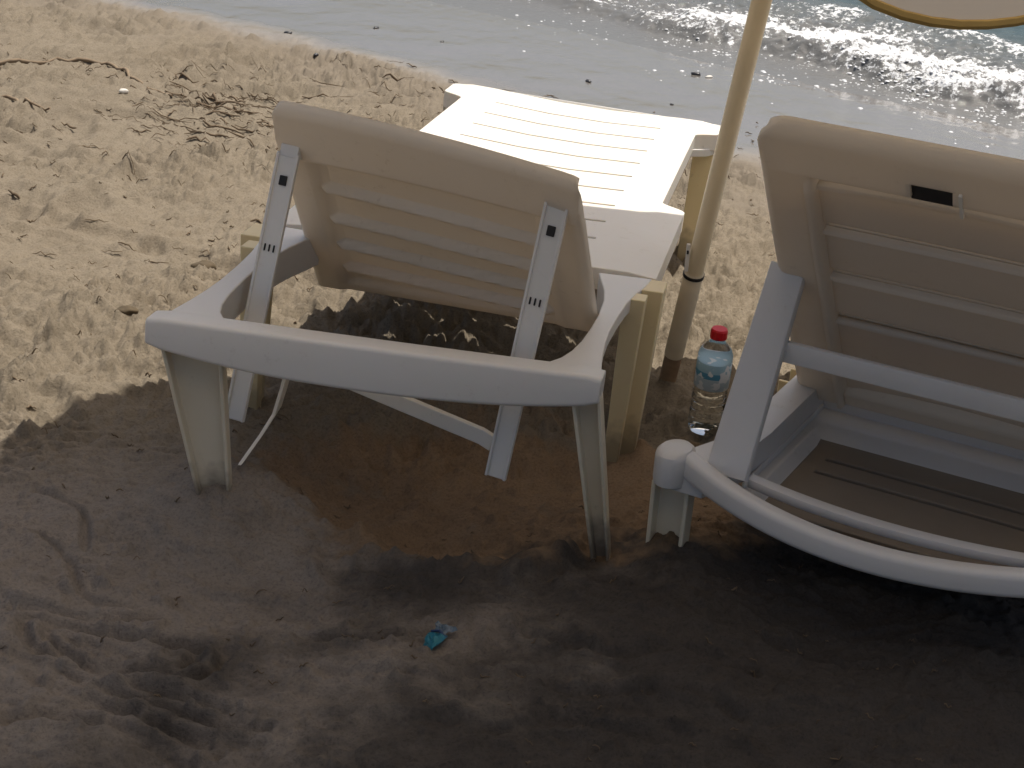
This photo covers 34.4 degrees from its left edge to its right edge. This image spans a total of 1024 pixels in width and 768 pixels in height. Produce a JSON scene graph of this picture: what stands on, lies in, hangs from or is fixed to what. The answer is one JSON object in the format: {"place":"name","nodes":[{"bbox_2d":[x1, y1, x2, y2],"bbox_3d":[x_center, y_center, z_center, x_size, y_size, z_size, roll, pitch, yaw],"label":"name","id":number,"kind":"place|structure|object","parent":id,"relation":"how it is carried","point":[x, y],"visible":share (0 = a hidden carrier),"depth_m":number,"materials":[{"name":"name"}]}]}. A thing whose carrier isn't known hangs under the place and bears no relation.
{"place":"outdoors","nodes":[
{"label":"outdoors","id":0,"kind":"place"},
{"bbox_2d":[0,0,1023,767],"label":"beach sand","id":1,"kind":"structure","parent":0,"point":[648,620],"depth_m":2.65,"materials":[{"name":"beige sand"}]},
{"bbox_2d":[2,94,50,110],"bbox_3d":[-1.489,-0.861,5.032,0.220,0.039,0.028,20,30,31],"label":"reed stalk","id":2,"kind":"object","parent":1,"relation":"on","point":[24,100],"visible":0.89,"depth_m":5.00,"materials":[{"name":"brown plant"}]},
{"bbox_2d":[0,57,172,96],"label":"reed stalk","id":3,"kind":"object","parent":1,"relation":"on","point":[24,61],"visible":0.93,"depth_m":5.62,"materials":[{"name":"brown plant"}]},
{"bbox_2d":[119,88,128,92],"bbox_3d":[-1.228,-0.925,5.220,0.031,0.017,0.018,-7,27,-21],"label":"shell","id":4,"kind":"object","parent":1,"relation":"on","point":[122,90],"visible":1,"depth_m":5.21},
{"bbox_2d":[114,305,138,314],"bbox_3d":[-0.783,-0.149,3.354,0.044,0.020,0.030,-11,29,-28],"label":"sand clod","id":5,"kind":"object","parent":1,"relation":"on","point":[128,309],"visible":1,"depth_m":3.35,"materials":[{"name":"beige sand"}]},
{"bbox_2d":[191,260,216,269],"bbox_3d":[-0.710,-0.267,3.802,0.059,0.032,0.044,-2,26,-10],"label":"sand clod","id":6,"kind":"object","parent":1,"relation":"on","point":[208,264],"visible":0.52,"depth_m":3.79,"materials":[{"name":"beige sand"}]},
{"bbox_2d":[145,83,720,561],"bbox_3d":[-0.009,-0.323,3.364,0.764,0.717,2.015,11,22,8],"label":"sun lounger","id":7,"kind":"object","parent":1,"relation":"on","point":[531,213],"visible":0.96,"depth_m":2.67,"materials":[{"name":"beige plastic"}]},
{"bbox_2d":[423,621,457,649],"bbox_3d":[-0.109,0.357,2.326,0.036,0.012,0.075,14,27,22],"label":"candy wrapper","id":8,"kind":"object","parent":1,"relation":"on","point":[436,637],"visible":1,"depth_m":2.33,"materials":[{"name":"teal plastic"}]},
{"bbox_2d":[0,43,951,767],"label":"seaweed litter","id":9,"kind":"object","parent":1,"relation":"on","point":[234,109],"visible":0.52,"depth_m":5.01,"materials":[{"name":"brown plant"}]},
{"bbox_2d":[688,325,732,435],"bbox_3d":[0.376,-0.007,3.104,0.067,0.214,0.067,-4,28,-19],"label":"water bottle","id":10,"kind":"object","parent":1,"relation":"on","point":[711,380],"visible":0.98,"depth_m":3.08,"materials":[{"name":"clear plastic"}]},
{"bbox_2d":[646,116,1023,597],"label":"sun lounger","id":11,"kind":"object","parent":1,"relation":"on","point":[880,433],"visible":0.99,"depth_m":2.50,"materials":[{"name":"plastic"}]},
{"bbox_2d":[659,0,1023,382],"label":"beach umbrella","id":12,"kind":"object","parent":1,"relation":"on","point":[971,14],"visible":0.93,"depth_m":2.87,"materials":[{"name":"cloth"},{"name":"painted metal"}]},
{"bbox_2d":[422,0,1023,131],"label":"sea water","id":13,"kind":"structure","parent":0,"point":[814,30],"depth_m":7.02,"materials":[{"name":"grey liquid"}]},
{"bbox_2d":[504,0,1023,146],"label":"foam flecks","id":14,"kind":"object","parent":13,"relation":"on","point":[844,80],"visible":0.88,"depth_m":6.54,"materials":[{"name":"white liquid"}]}
]}

